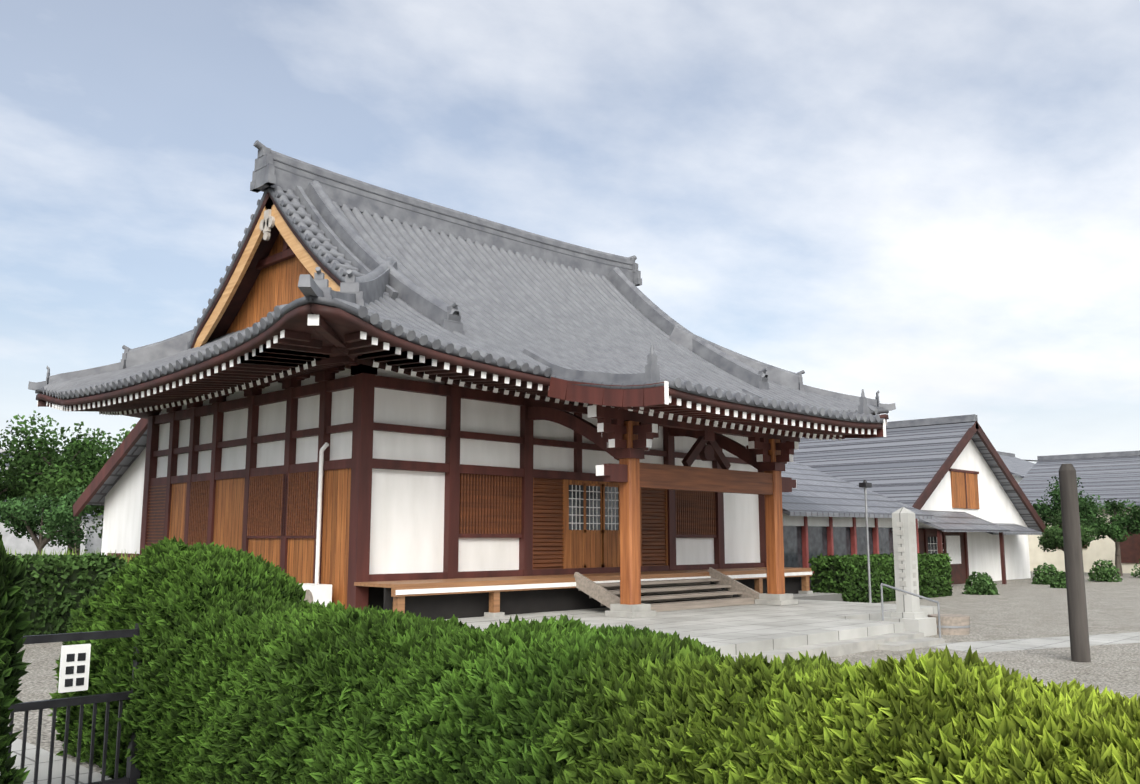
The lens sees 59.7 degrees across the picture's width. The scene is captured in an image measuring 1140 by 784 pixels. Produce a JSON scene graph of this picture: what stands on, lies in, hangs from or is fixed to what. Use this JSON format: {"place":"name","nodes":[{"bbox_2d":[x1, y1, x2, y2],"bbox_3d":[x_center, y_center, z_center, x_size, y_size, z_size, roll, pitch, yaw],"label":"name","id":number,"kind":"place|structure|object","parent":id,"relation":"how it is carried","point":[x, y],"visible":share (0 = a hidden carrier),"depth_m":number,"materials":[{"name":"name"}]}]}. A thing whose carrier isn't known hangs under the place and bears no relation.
{"place":"outdoors","nodes":[
{"label":"outdoors","id":0,"kind":"place"},
{"bbox_2d":[0,449,15,478],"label":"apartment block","id":1,"kind":"structure","parent":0,"point":[1,451],"depth_m":338.92,"materials":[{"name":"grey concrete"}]},
{"bbox_2d":[0,497,91,555],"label":"wall","id":2,"kind":"structure","parent":0,"point":[12,542],"depth_m":86.37,"materials":[{"name":"white paint"}]},
{"bbox_2d":[5,737,111,783],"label":"paved path","id":3,"kind":"structure","parent":0,"point":[16,749],"depth_m":7.44,"materials":[{"name":"stone"}]},
{"bbox_2d":[6,547,141,563],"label":"wild grass","id":4,"kind":"structure","parent":0,"point":[7,552],"depth_m":21.54,"materials":[{"name":"green plant"}]},
{"bbox_2d":[85,509,103,553],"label":"wall","id":5,"kind":"structure","parent":0,"point":[96,541],"depth_m":96.20,"materials":[{"name":"white paint"}]},
{"bbox_2d":[194,196,339,347],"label":"hall gables","id":6,"kind":"object","parent":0,"point":[286,263],"visible":0.25,"depth_m":22.46,"materials":[{"name":"brown wood"}]},
{"bbox_2d":[0,0,1139,463],"label":"sky","id":7,"kind":"structure","parent":0,"point":[932,206],"materials":[{"name":"blue"}]},
{"bbox_2d":[8,571,1139,776],"bbox_3d":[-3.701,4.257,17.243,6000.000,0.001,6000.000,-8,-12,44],"label":"ground","id":8,"kind":"structure","parent":0,"point":[1020,609],"depth_m":16.25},
{"bbox_2d":[0,532,32,783],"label":"hedge","id":9,"kind":"object","parent":8,"relation":"on","point":[15,626],"visible":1,"depth_m":4.58,"materials":[{"name":"green plant"}]},
{"bbox_2d":[0,484,95,554],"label":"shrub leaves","id":10,"kind":"object","parent":8,"relation":"on","point":[63,518],"depth_m":32.95,"materials":[{"name":"green plant"}]},
{"bbox_2d":[17,432,93,554],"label":"tree","id":11,"kind":"object","parent":8,"relation":"on","point":[50,464],"visible":0.08,"depth_m":44.92,"materials":[{"name":"brown plant"}]},
{"bbox_2d":[0,410,135,516],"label":"tree leaves","id":12,"kind":"object","parent":11,"relation":"attached to","point":[88,450],"visible":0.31,"depth_m":44.22,"materials":[{"name":"green plant"}]},
{"bbox_2d":[12,552,128,635],"bbox_3d":[-10.991,3.373,16.041,1.657,1.564,7.210,-8,-12,44],"label":"hedge","id":13,"kind":"object","parent":8,"relation":"on","point":[92,560],"depth_m":17.27,"materials":[{"name":"green plant"}]},
{"bbox_2d":[7,623,142,783],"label":"gate","id":14,"kind":"structure","parent":8,"relation":"on","point":[74,668],"depth_m":6.61,"materials":[{"name":"black metal"}]},
{"bbox_2d":[73,418,147,561],"bbox_3d":[-6.303,3.189,28.771,10.700,5.470,11.630,-8,-12,44],"label":"annex","id":15,"kind":"object","parent":8,"relation":"on","point":[115,487],"visible":0.15,"depth_m":27.08,"materials":[{"name":"paint"}]},
{"bbox_2d":[140,363,812,619],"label":"temple building","id":16,"kind":"structure","parent":8,"relation":"on","point":[356,485],"depth_m":19.80,"materials":[{"name":"brown wood"}]},
{"bbox_2d":[37,314,886,424],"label":"roof eaves","id":17,"kind":"object","parent":16,"relation":"on","point":[271,360],"visible":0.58,"depth_m":17.11,"materials":[{"name":"brown wood"}]},
{"bbox_2d":[36,193,888,418],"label":"hall roof deck","id":18,"kind":"structure","parent":17,"relation":"on","point":[341,323],"depth_m":17.21,"materials":[{"name":"brown wood"}]},
{"bbox_2d":[35,187,888,414],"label":"hall roof tiles","id":19,"kind":"object","parent":18,"relation":"on","point":[311,299],"visible":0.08,"depth_m":17.96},
{"bbox_2d":[28,140,895,413],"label":"hall roof ridges","id":20,"kind":"object","parent":16,"relation":"on","point":[450,280],"visible":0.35,"depth_m":23.16,"materials":[{"name":"grey tile"}]},
{"bbox_2d":[522,344,885,439],"bbox_3d":[2.929,0.114,20.188,3.620,1.502,7.520,-8,-12,44],"label":"roof eave","id":21,"kind":"object","parent":20,"relation":"attached to","point":[658,402],"visible":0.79,"depth_m":17.85,"materials":[{"name":"grey tile"}]},
{"bbox_2d":[669,387,882,428],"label":"porch roof deck","id":22,"kind":"structure","parent":21,"relation":"on","point":[694,398],"depth_m":18.32,"materials":[{"name":"brown wood"}]},
{"bbox_2d":[545,375,884,422],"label":"porch roof tiles","id":23,"kind":"object","parent":22,"relation":"on","point":[681,388],"visible":0.12,"depth_m":17.41,"materials":[{"name":"grey tile"}]},
{"bbox_2d":[48,536,1139,783],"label":"hedge","id":24,"kind":"object","parent":8,"relation":"on","point":[252,668],"depth_m":4.43,"materials":[{"name":"green plant"}]},
{"bbox_2d":[433,592,944,662],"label":"stone platform","id":25,"kind":"structure","parent":8,"relation":"on","point":[830,624],"depth_m":16.39,"materials":[{"name":"grey stone"}]},
{"bbox_2d":[781,461,933,590],"bbox_3d":[7.224,4.114,32.068,5.400,4.600,9.000,-8,-12,44],"label":"corridor","id":26,"kind":"object","parent":8,"relation":"on","point":[824,514],"visible":0.38,"depth_m":30.53,"materials":[{"name":"tile"}]},
{"bbox_2d":[859,480,871,602],"bbox_3d":[7.625,3.849,25.462,0.200,3.200,0.300,-8,-12,44],"label":"lamp pole","id":27,"kind":"object","parent":8,"relation":"on","point":[865,485],"visible":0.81,"depth_m":25.48,"materials":[{"name":"grey metal"}]},
{"bbox_2d":[808,552,953,602],"bbox_3d":[8.880,5.218,27.989,1.322,1.397,6.510,-8,-12,44],"label":"hedge","id":28,"kind":"object","parent":8,"relation":"on","point":[935,560],"depth_m":26.48,"materials":[{"name":"green plant"}]},
{"bbox_2d":[881,507,936,636],"bbox_3d":[6.053,3.206,17.898,0.700,2.270,0.700,-8,-12,44],"label":"stone monument","id":29,"kind":"object","parent":8,"relation":"on","point":[910,615],"visible":0.98,"depth_m":17.77,"materials":[{"name":"grey stone"}]},
{"bbox_2d":[880,583,940,637],"bbox_3d":[5.742,3.716,16.784,1.040,0.937,0.040,-8,-12,44],"label":"stair rail","id":30,"kind":"object","parent":8,"relation":"on","point":[916,595],"visible":0.88,"depth_m":16.79,"materials":[{"name":"grey metal"}]},
{"bbox_2d":[928,614,969,634],"bbox_3d":[6.865,4.208,18.007,0.720,0.320,0.702,-8,-12,44],"label":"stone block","id":31,"kind":"object","parent":8,"relation":"on","point":[955,624],"visible":0.79,"depth_m":17.71,"materials":[{"name":"beige stone"}]},
{"bbox_2d":[962,571,999,594],"bbox_3d":[12.599,5.886,30.557,1.036,0.785,1.038,-8,-12,44],"label":"shrub","id":32,"kind":"object","parent":8,"relation":"on","point":[978,583],"visible":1,"depth_m":30.32,"materials":[{"name":"green plant"}]},
{"bbox_2d":[1031,562,1058,584],"bbox_3d":[17.861,6.820,37.256,1.141,0.882,1.163,-8,-12,44],"label":"shrub","id":33,"kind":"object","parent":8,"relation":"on","point":[1045,576],"visible":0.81,"depth_m":37.08,"materials":[{"name":"green plant"}]},
{"bbox_2d":[1050,571,1065,587],"bbox_3d":[17.100,6.531,34.500,0.900,0.646,0.860,-8,-12,44],"label":"shrub","id":34,"kind":"object","parent":8,"relation":"on","point":[1058,580],"visible":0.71,"depth_m":34.38,"materials":[{"name":"green plant"}]},
{"bbox_2d":[1037,510,1097,551],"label":"tree leaves","id":35,"kind":"object","parent":8,"relation":"on","point":[1050,535],"depth_m":39.14,"materials":[{"name":"green plant"}]},
{"bbox_2d":[1031,476,1109,525],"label":"tree leaves","id":36,"kind":"object","parent":8,"relation":"on","point":[1088,509],"depth_m":43.69,"materials":[{"name":"green plant"}]},
{"bbox_2d":[1059,464,1090,661],"bbox_3d":[7.142,2.399,14.094,0.250,2.760,0.250,-8,-12,44],"label":"wooden pole","id":37,"kind":"object","parent":8,"relation":"on","point":[1077,607],"visible":1,"depth_m":14.00,"materials":[{"name":"wood"}]},
{"bbox_2d":[1088,559,1122,581],"bbox_3d":[21.243,7.116,39.547,1.272,0.944,1.255,-8,-12,44],"label":"shrub","id":38,"kind":"object","parent":8,"relation":"on","point":[1106,573],"visible":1,"depth_m":39.32,"materials":[{"name":"green plant"}]},
{"bbox_2d":[1087,498,1139,575],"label":"tree leaves","id":39,"kind":"object","parent":8,"relation":"on","point":[1114,529],"depth_m":45.36,"materials":[{"name":"green plant"}]},
{"bbox_2d":[1131,559,1139,577],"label":"shrub","id":40,"kind":"object","parent":8,"relation":"on","point":[1136,573],"visible":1,"depth_m":42.99,"materials":[{"name":"green plant"}]},
{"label":"tree wood","id":41,"kind":"object","parent":8,"relation":"on","visible":0},
{"bbox_2d":[0,452,65,506],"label":"tree leaves","id":42,"kind":"object","parent":41,"relation":"attached to","point":[11,493],"visible":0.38,"depth_m":45.67,"materials":[{"name":"green plant"}]},
{"bbox_2d":[27,430,127,537],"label":"tree leaves","id":43,"kind":"object","parent":41,"relation":"on","point":[76,481],"visible":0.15,"depth_m":42.34,"materials":[{"name":"green plant"}]},
{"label":"tree wood","id":44,"kind":"object","parent":8,"relation":"on","visible":0},
{"bbox_2d":[6,447,109,516],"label":"tree","id":45,"kind":"object","parent":44,"relation":"on","point":[17,466],"depth_m":50.62,"materials":[{"name":"green plant"}]},
{"bbox_2d":[793,414,1045,583],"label":"white gabled building","id":46,"kind":"structure","parent":0,"point":[953,475],"depth_m":39.32,"materials":[{"name":"paint"}]},
{"bbox_2d":[997,451,1034,482],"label":"roof","id":47,"kind":"structure","parent":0,"point":[1019,469],"depth_m":75.71,"materials":[{"name":"tile"}]},
{"bbox_2d":[927,632,1139,652],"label":"stone path","id":48,"kind":"structure","parent":0,"point":[1037,643],"depth_m":16.22,"materials":[{"name":"grey stone"}]},
{"bbox_2d":[1018,450,1139,572],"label":"house","id":49,"kind":"structure","parent":0,"point":[1108,475],"depth_m":51.98,"materials":[{"name":"tile"}]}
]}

